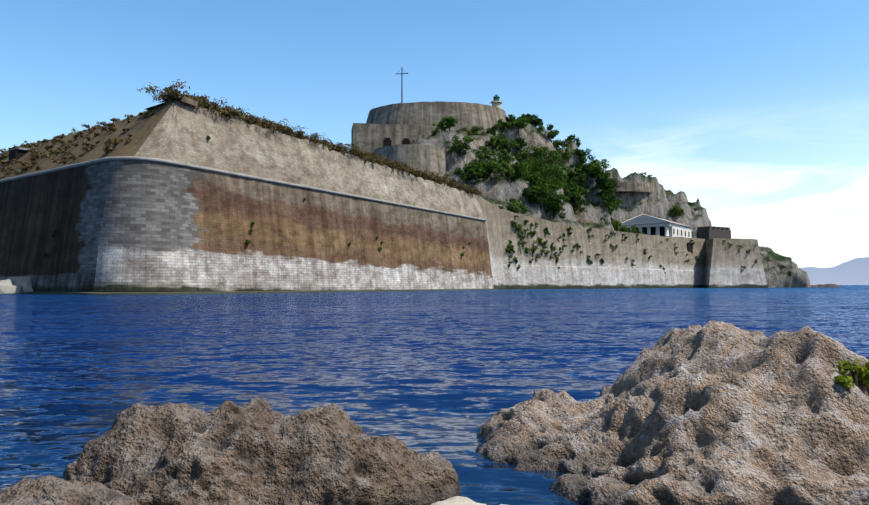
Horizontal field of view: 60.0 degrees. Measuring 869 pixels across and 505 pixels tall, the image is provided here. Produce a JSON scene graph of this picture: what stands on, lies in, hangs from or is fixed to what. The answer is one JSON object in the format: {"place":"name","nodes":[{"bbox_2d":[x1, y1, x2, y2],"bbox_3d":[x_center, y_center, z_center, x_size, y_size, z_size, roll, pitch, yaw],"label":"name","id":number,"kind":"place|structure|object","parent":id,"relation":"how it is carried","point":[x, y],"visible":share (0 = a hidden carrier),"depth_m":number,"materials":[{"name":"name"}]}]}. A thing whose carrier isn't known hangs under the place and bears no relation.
{"place":"outdoors","nodes":[
{"label":"outdoors","id":0,"kind":"place"},
{"bbox_2d":[0,285,868,504],"bbox_3d":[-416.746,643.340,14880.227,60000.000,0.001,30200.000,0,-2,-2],"label":"sea water","id":1,"kind":"structure","parent":0,"point":[446,375],"depth_m":14.86,"materials":[{"name":"blue liquid"}]},
{"bbox_2d":[0,474,139,504],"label":"shore rock","id":2,"kind":"object","parent":1,"relation":"in","point":[49,489],"visible":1,"depth_m":3.52,"materials":[{"name":"stone"}]},
{"bbox_2d":[0,96,505,294],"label":"bastion","id":3,"kind":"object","parent":1,"relation":"in","point":[170,198],"visible":0.94,"depth_m":122.73,"materials":[{"name":"stone"}]},
{"bbox_2d":[0,279,23,293],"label":"rubble rock","id":4,"kind":"object","parent":3,"relation":"on","point":[8,286],"visible":1,"depth_m":111.62,"materials":[{"name":"grey stone"}]},
{"bbox_2d":[6,277,31,291],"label":"stone block","id":5,"kind":"structure","parent":3,"relation":"on","point":[25,282],"depth_m":115.11,"materials":[{"name":"stone"}]},
{"bbox_2d":[43,123,110,258],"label":"shaded weeds","id":6,"kind":"object","parent":3,"relation":"on","point":[52,235],"visible":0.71,"depth_m":113.83,"materials":[{"name":"green plant"}]},
{"bbox_2d":[0,79,486,197],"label":"vegetation","id":7,"kind":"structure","parent":3,"relation":"on","point":[171,92],"depth_m":131.37,"materials":[{"name":"brown plant"}]},
{"bbox_2d":[200,104,470,257],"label":"wall shrubs","id":8,"kind":"object","parent":3,"relation":"on","point":[304,199],"depth_m":141.75,"materials":[{"name":"green plant"}]},
{"bbox_2d":[63,397,460,504],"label":"shore rock","id":9,"kind":"object","parent":1,"relation":"in","point":[256,451],"visible":0.88,"depth_m":4.37,"materials":[{"name":"stone"}]},
{"bbox_2d":[431,496,505,504],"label":"rock","id":10,"kind":"object","parent":1,"relation":"in","point":[458,500],"visible":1,"depth_m":3.96,"materials":[{"name":"beige stone"}]},
{"bbox_2d":[500,209,767,288],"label":"curtain wall","id":11,"kind":"structure","parent":1,"relation":"on","point":[719,264],"depth_m":288.80,"materials":[{"name":"grey stone"}]},
{"bbox_2d":[505,216,757,272],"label":"wall plants","id":12,"kind":"object","parent":11,"relation":"attached to","point":[521,237],"visible":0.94,"depth_m":252.55,"materials":[{"name":"green plant"}]},
{"bbox_2d":[476,320,868,504],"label":"shore rock","id":13,"kind":"object","parent":1,"relation":"in","point":[712,412],"visible":0.88,"depth_m":5.07,"materials":[{"name":"beige stone"}]},
{"bbox_2d":[834,359,868,393],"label":"bush","id":14,"kind":"object","parent":13,"relation":"on","point":[857,375],"visible":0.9,"depth_m":5.14,"materials":[{"name":"green plant"}]},
{"bbox_2d":[759,246,810,287],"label":"outcrop rock","id":15,"kind":"object","parent":1,"relation":"on","point":[776,277],"visible":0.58,"depth_m":379.46,"materials":[{"name":"grey stone"}]},
{"bbox_2d":[762,256,790,277],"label":"shrubs","id":16,"kind":"object","parent":15,"relation":"on","point":[782,267],"visible":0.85,"depth_m":371.71,"materials":[{"name":"green plant"}]},
{"bbox_2d":[819,284,840,287],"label":"skerry","id":17,"kind":"structure","parent":1,"relation":"in","point":[830,286],"depth_m":387.08,"materials":[{"name":"stone"}]},
{"bbox_2d":[0,0,868,267],"label":"sky","id":18,"kind":"structure","parent":0,"point":[756,111],"materials":[{"name":"blue"}]},
{"bbox_2d":[351,101,651,191],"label":"citadel fort walls","id":19,"kind":"structure","parent":0,"point":[393,131],"depth_m":299.84,"materials":[{"name":"grey stone"}]},
{"bbox_2d":[397,70,407,102],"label":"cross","id":20,"kind":"object","parent":19,"relation":"on","point":[401,73],"visible":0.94,"depth_m":307.75,"materials":[{"name":"metal"}]},
{"bbox_2d":[490,94,501,107],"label":"lighthouse","id":21,"kind":"object","parent":19,"relation":"on","point":[495,102],"visible":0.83,"depth_m":314.44,"materials":[{"name":"paint"}]},
{"bbox_2d":[414,121,711,243],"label":"rocky hill","id":22,"kind":"structure","parent":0,"point":[660,203],"depth_m":295.35,"materials":[{"name":"grey stone"}]},
{"bbox_2d":[439,116,457,130],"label":"tree","id":23,"kind":"object","parent":22,"relation":"on","point":[449,121],"visible":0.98,"depth_m":289.67,"materials":[{"name":"green plant"}]},
{"bbox_2d":[449,135,474,156],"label":"tree","id":24,"kind":"object","parent":22,"relation":"on","point":[464,145],"visible":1,"depth_m":281.40,"materials":[{"name":"green plant"}]},
{"bbox_2d":[460,158,483,178],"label":"tree","id":25,"kind":"object","parent":22,"relation":"on","point":[470,165],"visible":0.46,"depth_m":275.93,"materials":[{"name":"green plant"}]},
{"bbox_2d":[467,163,484,180],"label":"tree","id":26,"kind":"object","parent":22,"relation":"on","point":[473,171],"visible":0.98,"depth_m":268.49,"materials":[{"name":"green plant"}]},
{"bbox_2d":[469,125,485,135],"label":"tree","id":27,"kind":"object","parent":22,"relation":"on","point":[476,128],"visible":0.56,"depth_m":299.58,"materials":[{"name":"green plant"}]},
{"bbox_2d":[476,158,494,176],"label":"tree","id":28,"kind":"object","parent":22,"relation":"on","point":[484,163],"visible":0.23,"depth_m":274.10,"materials":[{"name":"green plant"}]},
{"bbox_2d":[475,146,496,161],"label":"tree","id":29,"kind":"object","parent":22,"relation":"on","point":[487,154],"visible":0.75,"depth_m":285.31,"materials":[{"name":"green plant"}]},
{"bbox_2d":[485,125,499,135],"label":"tree","id":30,"kind":"object","parent":22,"relation":"on","point":[493,130],"visible":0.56,"depth_m":303.27,"materials":[{"name":"green plant"}]},
{"bbox_2d":[485,135,501,150],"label":"tree","id":31,"kind":"object","parent":22,"relation":"on","point":[494,141],"visible":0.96,"depth_m":294.36,"materials":[{"name":"green plant"}]},
{"bbox_2d":[484,160,505,178],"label":"tree","id":32,"kind":"object","parent":22,"relation":"on","point":[490,167],"visible":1,"depth_m":266.92,"materials":[{"name":"green plant"}]},
{"bbox_2d":[494,119,511,132],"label":"tree","id":33,"kind":"object","parent":22,"relation":"on","point":[502,124],"visible":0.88,"depth_m":308.75,"materials":[{"name":"green plant"}]},
{"bbox_2d":[492,155,514,177],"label":"tree","id":34,"kind":"object","parent":22,"relation":"on","point":[508,166],"visible":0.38,"depth_m":276.01,"materials":[{"name":"green plant"}]},
{"bbox_2d":[496,149,515,166],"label":"tree","id":35,"kind":"object","parent":22,"relation":"on","point":[507,158],"visible":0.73,"depth_m":290.19,"materials":[{"name":"green plant"}]},
{"bbox_2d":[498,136,518,149],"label":"tree","id":36,"kind":"object","parent":22,"relation":"on","point":[506,142],"visible":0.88,"depth_m":297.23,"materials":[{"name":"green plant"}]},
{"bbox_2d":[505,114,517,122],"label":"tree","id":37,"kind":"object","parent":22,"relation":"on","point":[511,119],"visible":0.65,"depth_m":315.15,"materials":[{"name":"green plant"}]},
{"bbox_2d":[504,161,525,179],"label":"tree","id":38,"kind":"object","parent":22,"relation":"on","point":[518,169],"visible":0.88,"depth_m":268.55,"materials":[{"name":"green plant"}]},
{"bbox_2d":[505,197,528,213],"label":"bush","id":39,"kind":"object","parent":22,"relation":"on","point":[513,207],"visible":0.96,"depth_m":253.14,"materials":[{"name":"green plant"}]},
{"bbox_2d":[508,116,528,134],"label":"tree","id":40,"kind":"object","parent":22,"relation":"on","point":[520,123],"visible":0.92,"depth_m":308.04,"materials":[{"name":"green plant"}]},
{"bbox_2d":[514,137,527,154],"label":"tree","id":41,"kind":"object","parent":22,"relation":"on","point":[520,141],"visible":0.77,"depth_m":302.20,"materials":[{"name":"green plant"}]},
{"bbox_2d":[512,160,533,180],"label":"tree","id":42,"kind":"object","parent":22,"relation":"on","point":[527,167],"visible":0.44,"depth_m":277.96,"materials":[{"name":"green plant"}]},
{"bbox_2d":[521,113,532,122],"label":"tree","id":43,"kind":"object","parent":22,"relation":"on","point":[530,117],"visible":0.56,"depth_m":317.19,"materials":[{"name":"green plant"}]},
{"bbox_2d":[520,146,544,159],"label":"tree","id":44,"kind":"object","parent":22,"relation":"on","point":[535,149],"visible":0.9,"depth_m":302.77,"materials":[{"name":"green plant"}]},
{"bbox_2d":[520,186,546,201],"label":"tree","id":45,"kind":"object","parent":22,"relation":"on","point":[527,192],"visible":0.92,"depth_m":262.85,"materials":[{"name":"green plant"}]},
{"bbox_2d":[530,172,542,186],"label":"tree","id":46,"kind":"object","parent":22,"relation":"on","point":[535,180],"visible":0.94,"depth_m":270.29,"materials":[{"name":"green plant"}]},
{"bbox_2d":[529,114,543,125],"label":"tree","id":47,"kind":"object","parent":22,"relation":"on","point":[538,120],"visible":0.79,"depth_m":320.75,"materials":[{"name":"green plant"}]},
{"bbox_2d":[526,161,550,185],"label":"tree","id":48,"kind":"object","parent":22,"relation":"on","point":[535,165],"visible":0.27,"depth_m":281.88,"materials":[{"name":"green plant"}]},
{"bbox_2d":[531,183,555,209],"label":"tree","id":49,"kind":"object","parent":22,"relation":"on","point":[545,187],"visible":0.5,"depth_m":264.30,"materials":[{"name":"green plant"}]},
{"bbox_2d":[536,146,556,162],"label":"tree","id":50,"kind":"object","parent":22,"relation":"on","point":[545,148],"visible":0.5,"depth_m":305.68,"materials":[{"name":"green plant"}]},
{"bbox_2d":[537,124,558,139],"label":"tree","id":51,"kind":"object","parent":22,"relation":"on","point":[553,134],"visible":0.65,"depth_m":314.77,"materials":[{"name":"green plant"}]},
{"bbox_2d":[532,194,564,217],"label":"tree","id":52,"kind":"object","parent":22,"relation":"on","point":[557,202],"visible":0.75,"depth_m":263.51,"materials":[{"name":"green plant"}]},
{"bbox_2d":[531,152,567,178],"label":"tree","id":53,"kind":"object","parent":22,"relation":"on","point":[549,159],"visible":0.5,"depth_m":287.50,"materials":[{"name":"green plant"}]},
{"bbox_2d":[539,169,565,187],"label":"tree","id":54,"kind":"object","parent":22,"relation":"on","point":[561,174],"visible":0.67,"depth_m":277.32,"materials":[{"name":"green plant"}]},
{"bbox_2d":[541,177,564,196],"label":"tree","id":55,"kind":"object","parent":22,"relation":"on","point":[552,184],"visible":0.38,"depth_m":273.00,"materials":[{"name":"green plant"}]},
{"bbox_2d":[537,162,571,180],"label":"tree","id":56,"kind":"object","parent":22,"relation":"on","point":[546,169],"visible":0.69,"depth_m":279.83,"materials":[{"name":"green plant"}]},
{"bbox_2d":[544,192,565,217],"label":"tree","id":57,"kind":"object","parent":22,"relation":"on","point":[551,197],"visible":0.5,"depth_m":265.84,"materials":[{"name":"green plant"}]},
{"bbox_2d":[413,116,697,215],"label":"shrubs","id":58,"kind":"object","parent":22,"relation":"on","point":[517,157],"visible":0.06,"depth_m":290.49,"materials":[{"name":"green plant"}]},
{"bbox_2d":[548,151,565,165],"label":"tree","id":59,"kind":"object","parent":22,"relation":"on","point":[561,159],"visible":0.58,"depth_m":305.48,"materials":[{"name":"green plant"}]},
{"bbox_2d":[552,139,564,148],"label":"tree","id":60,"kind":"object","parent":22,"relation":"on","point":[558,143],"visible":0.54,"depth_m":327.88,"materials":[{"name":"green plant"}]},
{"bbox_2d":[432,117,697,233],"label":"maquis scrub","id":61,"kind":"object","parent":22,"relation":"on","point":[464,152],"visible":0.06,"depth_m":289.54,"materials":[{"name":"green plant"}]},
{"bbox_2d":[557,146,573,159],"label":"tree","id":62,"kind":"object","parent":22,"relation":"on","point":[567,155],"visible":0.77,"depth_m":318.30,"materials":[{"name":"green plant"}]},
{"bbox_2d":[561,175,577,190],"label":"tree","id":63,"kind":"object","parent":22,"relation":"on","point":[570,184],"visible":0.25,"depth_m":291.61,"materials":[{"name":"green plant"}]},
{"bbox_2d":[563,134,580,147],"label":"tree","id":64,"kind":"object","parent":22,"relation":"on","point":[573,137],"visible":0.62,"depth_m":332.81,"materials":[{"name":"green plant"}]},
{"bbox_2d":[564,187,579,198],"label":"tree","id":65,"kind":"object","parent":22,"relation":"on","point":[568,191],"visible":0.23,"depth_m":288.26,"materials":[{"name":"green plant"}]},
{"bbox_2d":[565,191,589,212],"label":"tree","id":66,"kind":"object","parent":22,"relation":"on","point":[575,195],"visible":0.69,"depth_m":285.86,"materials":[{"name":"green plant"}]},
{"bbox_2d":[569,173,585,189],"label":"tree","id":67,"kind":"object","parent":22,"relation":"on","point":[581,180],"visible":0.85,"depth_m":294.88,"materials":[{"name":"green plant"}]},
{"bbox_2d":[566,168,589,186],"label":"tree","id":68,"kind":"object","parent":22,"relation":"on","point":[570,174],"visible":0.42,"depth_m":302.17,"materials":[{"name":"green plant"}]},
{"bbox_2d":[569,186,587,207],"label":"tree","id":69,"kind":"object","parent":22,"relation":"on","point":[582,192],"visible":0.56,"depth_m":289.06,"materials":[{"name":"green plant"}]},
{"bbox_2d":[570,148,591,159],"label":"tree","id":70,"kind":"object","parent":22,"relation":"on","point":[580,153],"visible":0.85,"depth_m":321.13,"materials":[{"name":"green plant"}]},
{"bbox_2d":[574,154,597,179],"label":"tree","id":71,"kind":"object","parent":22,"relation":"on","point":[578,164],"visible":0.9,"depth_m":302.03,"materials":[{"name":"green plant"}]},
{"bbox_2d":[588,159,611,177],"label":"tree","id":72,"kind":"object","parent":22,"relation":"on","point":[602,163],"visible":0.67,"depth_m":303.10,"materials":[{"name":"green plant"}]},
{"bbox_2d":[595,172,612,186],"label":"tree","id":73,"kind":"object","parent":22,"relation":"on","point":[600,179],"visible":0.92,"depth_m":294.11,"materials":[{"name":"green plant"}]},
{"bbox_2d":[595,184,616,200],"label":"tree","id":74,"kind":"object","parent":22,"relation":"on","point":[607,189],"visible":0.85,"depth_m":292.64,"materials":[{"name":"green plant"}]},
{"bbox_2d":[601,190,618,210],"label":"tree","id":75,"kind":"object","parent":22,"relation":"on","point":[612,197],"visible":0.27,"depth_m":292.74,"materials":[{"name":"green plant"}]},
{"bbox_2d":[598,194,622,215],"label":"tree","id":76,"kind":"object","parent":22,"relation":"on","point":[613,206],"visible":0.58,"depth_m":291.95,"materials":[{"name":"green plant"}]},
{"bbox_2d":[602,178,620,191],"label":"tree","id":77,"kind":"object","parent":22,"relation":"on","point":[615,182],"visible":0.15,"depth_m":305.44,"materials":[{"name":"green plant"}]},
{"bbox_2d":[612,220,628,231],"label":"tree","id":78,"kind":"object","parent":22,"relation":"on","point":[615,225],"visible":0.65,"depth_m":314.70,"materials":[{"name":"green plant"}]},
{"bbox_2d":[619,225,643,233],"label":"bush","id":79,"kind":"object","parent":22,"relation":"on","point":[633,229],"visible":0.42,"depth_m":352.13,"materials":[{"name":"green plant"}]},
{"bbox_2d":[619,214,692,237],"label":"temple building","id":80,"kind":"structure","parent":22,"relation":"on","point":[651,225],"depth_m":355.39,"materials":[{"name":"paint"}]},
{"bbox_2d":[668,205,683,216],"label":"tree","id":81,"kind":"object","parent":22,"relation":"on","point":[676,209],"visible":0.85,"depth_m":384.06,"materials":[{"name":"green plant"}]},
{"bbox_2d":[800,257,868,284],"bbox_3d":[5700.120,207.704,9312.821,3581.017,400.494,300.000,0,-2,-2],"label":"mountains","id":82,"kind":"structure","parent":0,"point":[855,271],"depth_m":9304.76,"materials":[{"name":"blue"}]}
]}

